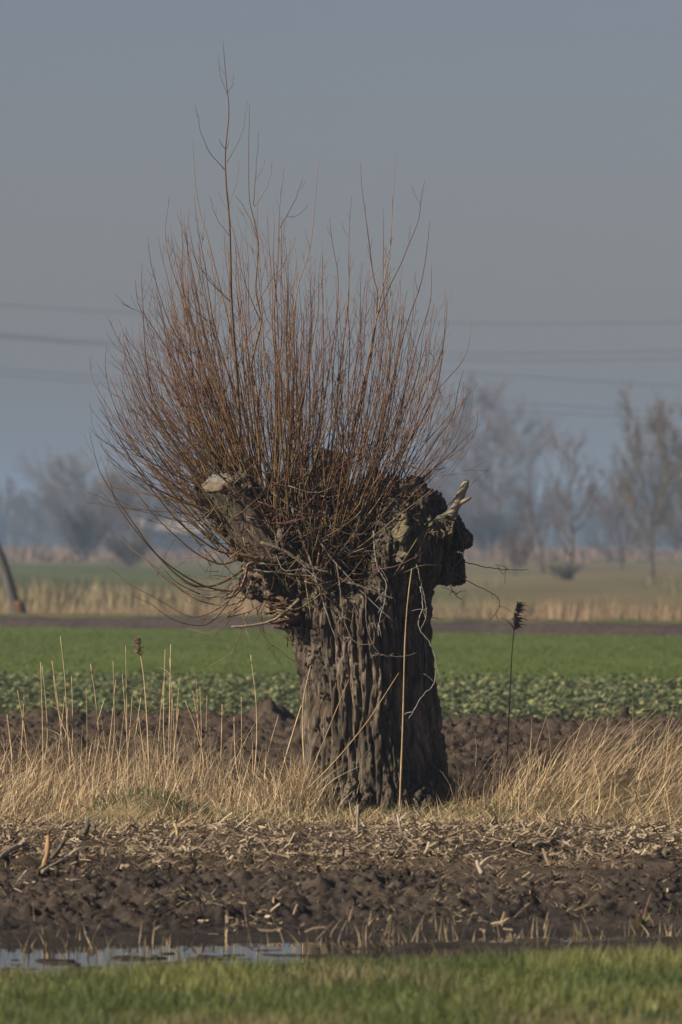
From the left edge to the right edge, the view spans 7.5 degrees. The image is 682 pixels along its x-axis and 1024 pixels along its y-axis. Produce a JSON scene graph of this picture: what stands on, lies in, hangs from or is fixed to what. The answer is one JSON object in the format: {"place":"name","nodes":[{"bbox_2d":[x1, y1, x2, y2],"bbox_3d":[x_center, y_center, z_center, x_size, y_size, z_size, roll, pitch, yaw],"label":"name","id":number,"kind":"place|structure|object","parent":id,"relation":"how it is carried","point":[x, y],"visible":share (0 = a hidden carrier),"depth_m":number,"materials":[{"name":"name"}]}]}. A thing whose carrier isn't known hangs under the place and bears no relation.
{"place":"outdoors","nodes":[
{"label":"outdoors","id":0,"kind":"place"},
{"bbox_2d":[131,519,205,550],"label":"barn","id":1,"kind":"structure","parent":0,"point":[157,541],"depth_m":639.99,"materials":[{"name":"grey wood"}]},
{"bbox_2d":[157,533,176,550],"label":"door","id":2,"kind":"structure","parent":1,"relation":"in","point":[165,545],"depth_m":639.95,"materials":[{"name":"grey wood"}]},
{"bbox_2d":[0,866,681,970],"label":"ditch mud","id":3,"kind":"structure","parent":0,"point":[14,924],"depth_m":23.35,"materials":[{"name":"soil"}]},
{"bbox_2d":[0,911,681,1023],"bbox_3d":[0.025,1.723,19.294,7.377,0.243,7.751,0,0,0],"label":"meadow grass","id":4,"kind":"structure","parent":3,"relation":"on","point":[563,967],"depth_m":18.38,"materials":[{"name":"green plant"}]},
{"bbox_2d":[0,893,681,951],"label":"ditch straw","id":5,"kind":"object","parent":3,"relation":"on","point":[416,933],"visible":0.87,"depth_m":22.46,"materials":[{"name":"brown plant"}]},
{"bbox_2d":[0,839,681,925],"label":"mud clods","id":6,"kind":"object","parent":3,"relation":"on","point":[438,886],"visible":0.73,"depth_m":24.59,"materials":[{"name":"soil"}]},
{"bbox_2d":[475,855,492,874],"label":"maize stalk","id":7,"kind":"object","parent":3,"relation":"on","point":[479,868],"visible":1,"depth_m":24.55,"materials":[{"name":"plant"}]},
{"bbox_2d":[634,893,653,927],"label":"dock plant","id":8,"kind":"object","parent":3,"relation":"on","point":[643,923],"visible":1,"depth_m":22.88,"materials":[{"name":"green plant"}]},
{"bbox_2d":[0,691,681,828],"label":"dry grass","id":9,"kind":"structure","parent":0,"point":[65,798],"depth_m":29.57,"materials":[{"name":"plant"}]},
{"bbox_2d":[2,695,23,785],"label":"reed stalk","id":10,"kind":"object","parent":9,"relation":"on","point":[20,734],"visible":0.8,"depth_m":30.48,"materials":[{"name":"plant"}]},
{"bbox_2d":[17,690,33,783],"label":"reed stalk","id":11,"kind":"object","parent":9,"relation":"on","point":[23,716],"visible":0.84,"depth_m":29.95,"materials":[{"name":"plant"}]},
{"bbox_2d":[35,662,42,786],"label":"reed stalk","id":12,"kind":"object","parent":9,"relation":"on","point":[42,725],"visible":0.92,"depth_m":29.86,"materials":[{"name":"plant"}]},
{"bbox_2d":[39,667,58,780],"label":"reed stalk","id":13,"kind":"object","parent":9,"relation":"on","point":[45,722],"visible":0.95,"depth_m":30.07,"materials":[{"name":"plant"}]},
{"bbox_2d":[41,709,67,793],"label":"reed stalk","id":14,"kind":"object","parent":9,"relation":"on","point":[64,740],"visible":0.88,"depth_m":29.91,"materials":[{"name":"plant"}]},
{"bbox_2d":[43,676,71,743],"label":"reed stalk","id":15,"kind":"object","parent":9,"relation":"on","point":[58,709],"visible":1,"depth_m":29.78,"materials":[{"name":"plant"}]},
{"bbox_2d":[52,663,62,789],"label":"reed stalk","id":16,"kind":"object","parent":9,"relation":"on","point":[59,717],"visible":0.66,"depth_m":30.22,"materials":[{"name":"plant"}]},
{"bbox_2d":[60,636,71,777],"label":"reed stalk","id":17,"kind":"object","parent":9,"relation":"on","point":[66,711],"visible":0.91,"depth_m":29.98,"materials":[{"name":"plant"}]},
{"bbox_2d":[67,676,72,782],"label":"reed stalk","id":18,"kind":"object","parent":9,"relation":"on","point":[72,727],"visible":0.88,"depth_m":30.13,"materials":[{"name":"plant"}]},
{"bbox_2d":[89,658,98,785],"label":"reed stalk","id":19,"kind":"object","parent":9,"relation":"on","point":[92,669],"visible":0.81,"depth_m":30.01,"materials":[{"name":"plant"}]},
{"bbox_2d":[88,698,104,779],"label":"reed stalk","id":20,"kind":"object","parent":9,"relation":"on","point":[94,736],"visible":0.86,"depth_m":30.05,"materials":[{"name":"plant"}]},
{"bbox_2d":[105,680,115,768],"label":"reed stalk","id":21,"kind":"object","parent":9,"relation":"on","point":[111,726],"visible":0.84,"depth_m":30.26,"materials":[{"name":"plant"}]},
{"bbox_2d":[109,668,114,774],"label":"reed stalk","id":22,"kind":"object","parent":9,"relation":"on","point":[114,718],"visible":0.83,"depth_m":30.15,"materials":[{"name":"plant"}]},
{"bbox_2d":[117,645,126,775],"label":"reed stalk","id":23,"kind":"object","parent":9,"relation":"on","point":[126,706],"visible":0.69,"depth_m":30.28,"materials":[{"name":"plant"}]},
{"bbox_2d":[122,674,146,783],"bbox_3d":[-1.134,1.234,29.688,0.238,0.625,0.033,0,0,14],"label":"reed stalk","id":24,"kind":"object","parent":9,"relation":"on","point":[126,728],"visible":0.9,"depth_m":29.71,"materials":[{"name":"plant"}]},
{"bbox_2d":[133,698,143,783],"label":"reed stalk","id":25,"kind":"object","parent":9,"relation":"on","point":[136,731],"visible":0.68,"depth_m":30.28,"materials":[{"name":"plant"}]},
{"bbox_2d":[132,632,149,778],"bbox_3d":[-1.171,1.118,29.870,0.165,0.859,0.062,0,0,0],"label":"reed stalk","id":26,"kind":"object","parent":9,"relation":"on","point":[137,641],"visible":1,"depth_m":29.88,"materials":[{"name":"plant"}]},
{"bbox_2d":[138,706,153,788],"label":"reed stalk","id":27,"kind":"object","parent":9,"relation":"on","point":[142,742],"visible":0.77,"depth_m":29.80,"materials":[{"name":"plant"}]},
{"bbox_2d":[146,685,161,782],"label":"reed stalk","id":28,"kind":"object","parent":9,"relation":"on","point":[160,729],"visible":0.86,"depth_m":29.92,"materials":[{"name":"plant"}]},
{"bbox_2d":[151,659,166,770],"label":"reed stalk","id":29,"kind":"object","parent":9,"relation":"on","point":[162,707],"visible":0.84,"depth_m":30.43,"materials":[{"name":"plant"}]},
{"bbox_2d":[157,682,163,769],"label":"reed stalk","id":30,"kind":"object","parent":9,"relation":"on","point":[159,729],"visible":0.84,"depth_m":29.87,"materials":[{"name":"plant"}]},
{"bbox_2d":[158,644,170,779],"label":"reed stalk","id":31,"kind":"object","parent":9,"relation":"on","point":[169,701],"visible":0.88,"depth_m":30.05,"materials":[{"name":"plant"}]},
{"bbox_2d":[159,699,181,779],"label":"reed stalk","id":32,"kind":"object","parent":9,"relation":"on","point":[172,733],"visible":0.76,"depth_m":29.96,"materials":[{"name":"plant"}]},
{"bbox_2d":[169,677,179,772],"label":"reed stalk","id":33,"kind":"object","parent":9,"relation":"on","point":[176,721],"visible":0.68,"depth_m":30.39,"materials":[{"name":"plant"}]},
{"bbox_2d":[173,709,179,790],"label":"reed stalk","id":34,"kind":"object","parent":9,"relation":"on","point":[174,749],"visible":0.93,"depth_m":29.68,"materials":[{"name":"plant"}]},
{"bbox_2d":[167,658,186,780],"bbox_3d":[-0.928,1.224,30.391,0.185,0.750,0.034,0,0,0],"label":"reed stalk","id":35,"kind":"object","parent":9,"relation":"on","point":[173,711],"visible":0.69,"depth_m":30.39,"materials":[{"name":"plant"}]},
{"bbox_2d":[185,701,203,798],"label":"reed stalk","id":36,"kind":"object","parent":9,"relation":"on","point":[201,749],"visible":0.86,"depth_m":29.66,"materials":[{"name":"plant"}]},
{"bbox_2d":[193,693,201,784],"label":"reed stalk","id":37,"kind":"object","parent":9,"relation":"on","point":[201,737],"visible":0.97,"depth_m":29.82,"materials":[{"name":"plant"}]},
{"bbox_2d":[193,694,203,791],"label":"reed stalk","id":38,"kind":"object","parent":9,"relation":"on","point":[198,726],"visible":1,"depth_m":29.85,"materials":[{"name":"plant"}]},
{"bbox_2d":[191,679,210,785],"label":"reed stalk","id":39,"kind":"object","parent":9,"relation":"on","point":[197,716],"visible":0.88,"depth_m":30.01,"materials":[{"name":"plant"}]},
{"bbox_2d":[190,704,212,794],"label":"reed stalk","id":40,"kind":"object","parent":9,"relation":"on","point":[206,744],"visible":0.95,"depth_m":29.83,"materials":[{"name":"plant"}]},
{"bbox_2d":[219,702,230,790],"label":"reed stalk","id":41,"kind":"object","parent":9,"relation":"on","point":[221,745],"visible":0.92,"depth_m":29.89,"materials":[{"name":"plant"}]},
{"bbox_2d":[214,706,250,792],"bbox_3d":[-0.573,1.352,29.751,0.301,0.490,0.051,0,0,0],"label":"reed stalk","id":42,"kind":"object","parent":9,"relation":"on","point":[235,753],"visible":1,"depth_m":29.75,"materials":[{"name":"plant"}]},
{"bbox_2d":[236,697,247,781],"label":"reed stalk","id":43,"kind":"object","parent":9,"relation":"on","point":[241,736],"visible":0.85,"depth_m":30.39,"materials":[{"name":"plant"}]},
{"bbox_2d":[250,655,256,780],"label":"reed stalk","id":44,"kind":"object","parent":9,"relation":"on","point":[256,725],"visible":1,"depth_m":30.07,"materials":[{"name":"plant"}]},
{"bbox_2d":[264,716,278,791],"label":"reed stalk","id":45,"kind":"object","parent":9,"relation":"on","point":[268,753],"visible":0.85,"depth_m":29.99,"materials":[{"name":"plant"}]},
{"bbox_2d":[279,705,301,778],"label":"reed stalk","id":46,"kind":"object","parent":9,"relation":"on","point":[290,741],"visible":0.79,"depth_m":29.91,"materials":[{"name":"plant"}]},
{"bbox_2d":[302,665,310,768],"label":"reed stalk","id":47,"kind":"object","parent":9,"relation":"on","point":[302,721],"visible":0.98,"depth_m":29.70,"materials":[{"name":"plant"}]},
{"bbox_2d":[85,45,527,812],"bbox_3d":[-0.198,-0.414,29.905,2.563,4.568,2.394,0,0,0],"label":"pollard willow","id":48,"kind":"object","parent":9,"relation":"on","point":[327,551],"visible":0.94,"depth_m":29.74,"materials":[{"name":"brown plant"}]},
{"bbox_2d":[308,680,348,776],"bbox_3d":[-0.069,1.221,29.510,0.233,0.552,0.009,0,0,-8],"label":"reed stalk","id":49,"kind":"object","parent":9,"relation":"on","point":[326,733],"visible":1,"depth_m":29.50,"materials":[{"name":"plant"}]},
{"bbox_2d":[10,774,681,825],"bbox_3d":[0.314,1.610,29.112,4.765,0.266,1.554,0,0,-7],"label":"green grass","id":50,"kind":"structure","parent":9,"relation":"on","point":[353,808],"depth_m":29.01,"materials":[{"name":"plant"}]},
{"bbox_2d":[307,673,398,789],"bbox_3d":[0.066,1.240,29.493,0.529,0.667,0.012,0,0,-4],"label":"reed stalk","id":51,"kind":"object","parent":9,"relation":"on","point":[352,739],"visible":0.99,"depth_m":29.49,"materials":[{"name":"plant"}]},
{"bbox_2d":[398,569,411,813],"bbox_3d":[0.360,1.051,29.492,0.088,1.463,0.016,0,0,-26],"label":"reed stalk","id":52,"kind":"object","parent":9,"relation":"on","point":[401,761],"visible":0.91,"depth_m":29.48,"materials":[{"name":"plant"}]},
{"bbox_2d":[489,601,527,785],"bbox_3d":[0.948,1.042,30.011,0.261,1.062,0.087,0,0,0],"label":"reed stalk","id":53,"kind":"object","parent":9,"relation":"on","point":[517,623],"visible":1,"depth_m":30.02,"materials":[{"name":"plant"}]},
{"bbox_2d":[0,626,681,685],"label":"wheat field","id":54,"kind":"structure","parent":0,"point":[495,640],"depth_m":71.97,"materials":[{"name":"green plant"}]},
{"bbox_2d":[0,697,681,803],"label":"ploughed field","id":55,"kind":"structure","parent":0,"point":[266,722],"depth_m":39.64,"materials":[{"name":"soil"}]},
{"bbox_2d":[0,557,681,618],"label":"meadow","id":56,"kind":"structure","parent":0,"point":[612,580],"depth_m":187.00,"materials":[{"name":"beige plant"}]},
{"bbox_2d":[52,500,114,561],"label":"bush","id":57,"kind":"object","parent":56,"relation":"on","point":[80,532],"visible":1,"depth_m":344.38,"materials":[{"name":"grey plant"}]},
{"bbox_2d":[96,529,153,565],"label":"bush","id":58,"kind":"object","parent":56,"relation":"on","point":[121,553],"visible":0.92,"depth_m":289.87,"materials":[{"name":"grey plant"}]},
{"bbox_2d":[80,470,177,553],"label":"bare tree","id":59,"kind":"object","parent":56,"relation":"on","point":[125,497],"visible":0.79,"depth_m":359.83,"materials":[{"name":"grey plant"}]},
{"bbox_2d":[0,537,681,615],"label":"tan tussocks","id":60,"kind":"object","parent":56,"relation":"on","point":[472,555],"visible":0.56,"depth_m":336.05,"materials":[{"name":"plant"}]},
{"bbox_2d":[0,592,681,620],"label":"reed belt","id":61,"kind":"object","parent":56,"relation":"on","point":[590,614],"visible":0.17,"depth_m":98.43,"materials":[{"name":"plant"}]},
{"bbox_2d":[448,495,535,556],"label":"bush","id":62,"kind":"object","parent":56,"relation":"on","point":[496,527],"visible":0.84,"depth_m":399.31,"materials":[{"name":"grey plant"}]},
{"bbox_2d":[492,528,536,576],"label":"bush","id":63,"kind":"object","parent":56,"relation":"on","point":[514,556],"visible":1,"depth_m":214.97,"materials":[{"name":"grey plant"}]},
{"bbox_2d":[509,472,556,572],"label":"bare tree","id":64,"kind":"object","parent":56,"relation":"on","point":[539,543],"visible":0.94,"depth_m":239.94,"materials":[{"name":"grey plant"}]},
{"bbox_2d":[545,558,585,579],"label":"bush","id":65,"kind":"object","parent":56,"relation":"on","point":[569,571],"visible":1,"depth_m":196.94,"materials":[{"name":"grey plant"}]},
{"bbox_2d":[536,427,616,579],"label":"bare tree","id":66,"kind":"object","parent":56,"relation":"on","point":[571,542],"visible":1,"depth_m":198.02,"materials":[{"name":"grey plant"}]},
{"bbox_2d":[588,471,652,569],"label":"bare tree","id":67,"kind":"object","parent":56,"relation":"on","point":[621,508],"visible":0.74,"depth_m":259.98,"materials":[{"name":"grey plant"}]},
{"bbox_2d":[590,378,681,576],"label":"bare tree","id":68,"kind":"object","parent":56,"relation":"on","point":[660,421],"visible":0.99,"depth_m":214.91,"materials":[{"name":"grey plant"}]},
{"bbox_2d":[634,402,681,558],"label":"bare tree","id":69,"kind":"object","parent":56,"relation":"on","point":[675,526],"visible":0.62,"depth_m":224.61,"materials":[{"name":"grey plant"}]},
{"bbox_2d":[0,825,681,869],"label":"stubble field","id":70,"kind":"structure","parent":0,"point":[30,861],"depth_m":25.66,"materials":[{"name":"brown plant"}]},
{"bbox_2d":[0,836,30,859],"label":"maize stalk","id":71,"kind":"object","parent":70,"relation":"on","point":[5,853],"visible":0.98,"depth_m":25.73,"materials":[{"name":"plant"}]},
{"bbox_2d":[41,835,62,867],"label":"maize stalk","id":72,"kind":"object","parent":70,"relation":"on","point":[47,850],"visible":1,"depth_m":24.90,"materials":[{"name":"plant"}]},
{"bbox_2d":[49,836,72,859],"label":"maize stalk","id":73,"kind":"object","parent":70,"relation":"on","point":[58,850],"visible":1,"depth_m":25.29,"materials":[{"name":"plant"}]},
{"bbox_2d":[41,846,85,873],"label":"maize stalk","id":74,"kind":"object","parent":70,"relation":"on","point":[44,870],"visible":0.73,"depth_m":24.82,"materials":[{"name":"plant"}]},
{"bbox_2d":[81,815,102,835],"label":"maize stalk","id":75,"kind":"object","parent":70,"relation":"on","point":[87,826],"visible":1,"depth_m":27.17,"materials":[{"name":"plant"}]},
{"bbox_2d":[173,818,187,836],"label":"maize stalk","id":76,"kind":"object","parent":70,"relation":"on","point":[175,825],"visible":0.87,"depth_m":27.34,"materials":[{"name":"plant"}]},
{"bbox_2d":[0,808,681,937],"bbox_3d":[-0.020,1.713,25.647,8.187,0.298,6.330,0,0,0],"label":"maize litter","id":77,"kind":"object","parent":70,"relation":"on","point":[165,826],"visible":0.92,"depth_m":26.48,"materials":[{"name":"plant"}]},
{"bbox_2d":[356,804,371,834],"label":"maize stalk","id":78,"kind":"object","parent":70,"relation":"on","point":[359,812],"visible":0.97,"depth_m":27.33,"materials":[{"name":"plant"}]},
{"bbox_2d":[532,829,566,846],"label":"maize stalk","id":79,"kind":"object","parent":70,"relation":"on","point":[543,841],"visible":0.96,"depth_m":26.69,"materials":[{"name":"plant"}]},
{"bbox_2d":[0,932,681,975],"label":"ditch water","id":80,"kind":"structure","parent":0,"point":[246,948],"depth_m":21.89,"materials":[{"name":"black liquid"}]},
{"bbox_2d":[0,613,681,635],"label":"soil bank","id":81,"kind":"structure","parent":0,"point":[541,626],"depth_m":90.48,"materials":[{"name":"brown soil"}]},
{"bbox_2d":[0,545,26,612],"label":"leaning post","id":82,"kind":"object","parent":81,"relation":"on","point":[16,605],"visible":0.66,"depth_m":99.41,"materials":[{"name":"grey wood"}]},
{"bbox_2d":[0,669,681,720],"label":"leafy crop","id":83,"kind":"object","parent":0,"point":[7,685],"visible":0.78,"depth_m":51.06,"materials":[{"name":"green plant"}]},
{"bbox_2d":[0,304,681,323],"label":"power cable","id":84,"kind":"object","parent":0,"point":[370,321],"visible":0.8,"depth_m":420.06,"materials":[{"name":"metal"}]},
{"bbox_2d":[0,333,681,353],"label":"power cable","id":85,"kind":"object","parent":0,"point":[373,352],"visible":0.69,"depth_m":420.05,"materials":[{"name":"metal"}]},
{"bbox_2d":[0,336,681,360],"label":"power cable","id":86,"kind":"object","parent":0,"point":[376,358],"visible":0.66,"depth_m":420.05,"materials":[{"name":"metal"}]},
{"bbox_2d":[0,369,681,412],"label":"power cable","id":87,"kind":"object","parent":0,"point":[347,393],"visible":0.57,"depth_m":420.03,"materials":[{"name":"metal"}]},
{"bbox_2d":[0,374,681,419],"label":"power cable","id":88,"kind":"object","parent":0,"point":[358,401],"visible":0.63,"depth_m":420.03,"materials":[{"name":"metal"}]},
{"bbox_2d":[0,0,681,516],"label":"sky","id":89,"kind":"structure","parent":0,"point":[543,138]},
{"bbox_2d":[3,336,681,386],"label":"power cable","id":90,"kind":"object","parent":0,"point":[377,366],"visible":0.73,"depth_m":420.04,"materials":[{"name":"metal"}]},
{"bbox_2d":[4,547,681,557],"bbox_3d":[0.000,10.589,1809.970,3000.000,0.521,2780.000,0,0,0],"label":"fields","id":91,"kind":"structure","parent":0,"point":[582,548],"depth_m":707.66,"materials":[{"name":"plant"}]},
{"bbox_2d":[0,473,30,545],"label":"bare tree","id":92,"kind":"object","parent":91,"relation":"on","point":[16,510],"visible":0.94,"depth_m":619.78,"materials":[{"name":"grey plant"}]},
{"bbox_2d":[0,487,69,545],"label":"bare tree","id":93,"kind":"object","parent":91,"relation":"on","point":[31,502],"visible":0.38,"depth_m":698.91,"materials":[{"name":"grey plant"}]},
{"bbox_2d":[18,485,73,552],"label":"bare tree","id":94,"kind":"object","parent":91,"relation":"on","point":[35,517],"visible":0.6,"depth_m":559.78,"materials":[{"name":"grey plant"}]},
{"bbox_2d":[20,485,87,548],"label":"bare tree","id":95,"kind":"object","parent":91,"relation":"on","point":[36,523],"visible":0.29,"depth_m":679.81,"materials":[{"name":"grey plant"}]},
{"bbox_2d":[10,438,158,545],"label":"bare tree","id":96,"kind":"object","parent":91,"relation":"on","point":[86,496],"visible":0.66,"depth_m":478.95,"materials":[{"name":"grey plant"}]},
{"bbox_2d":[67,478,138,543],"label":"bare tree","id":97,"kind":"object","parent":91,"relation":"on","point":[114,522],"visible":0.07,"depth_m":639.13,"materials":[{"name":"grey plant"}]},
{"bbox_2d":[125,485,193,537],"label":"bare tree","id":98,"kind":"object","parent":91,"relation":"on","point":[153,503],"visible":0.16,"depth_m":689.16,"materials":[{"name":"plant"}]},
{"bbox_2d":[151,479,211,555],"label":"bare tree","id":99,"kind":"object","parent":91,"relation":"on","point":[176,529],"visible":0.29,"depth_m":419.76,"materials":[{"name":"grey plant"}]},
{"bbox_2d":[181,507,227,548],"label":"bare tree","id":100,"kind":"object","parent":91,"relation":"on","point":[207,521],"visible":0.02,"depth_m":659.92,"materials":[{"name":"grey plant"}]},
{"bbox_2d":[0,450,681,546],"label":"wood","id":101,"kind":"object","parent":91,"relation":"on","point":[6,536],"visible":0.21,"depth_m":877.93,"materials":[{"name":"grey plant"}]},
{"bbox_2d":[398,368,526,522],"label":"bare tree","id":102,"kind":"object","parent":91,"relation":"on","point":[465,410],"visible":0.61,"depth_m":469.70,"materials":[{"name":"grey plant"}]},
{"bbox_2d":[403,373,545,547],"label":"bare tree","id":103,"kind":"object","parent":91,"relation":"on","point":[507,453],"visible":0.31,"depth_m":498.81,"materials":[{"name":"grey plant"}]},
{"bbox_2d":[430,379,573,541],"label":"bare tree","id":104,"kind":"object","parent":91,"relation":"on","point":[476,474],"visible":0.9,"depth_m":454.99,"materials":[{"name":"grey plant"}]},
{"bbox_2d":[499,411,574,537],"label":"bare tree","id":105,"kind":"object","parent":91,"relation":"on","point":[529,474],"visible":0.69,"depth_m":479.84,"materials":[{"name":"grey plant"}]},
{"bbox_2d":[582,479,634,547],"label":"bare tree","id":106,"kind":"object","parent":91,"relation":"on","point":[609,513],"visible":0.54,"depth_m":519.07,"materials":[{"name":"grey plant"}]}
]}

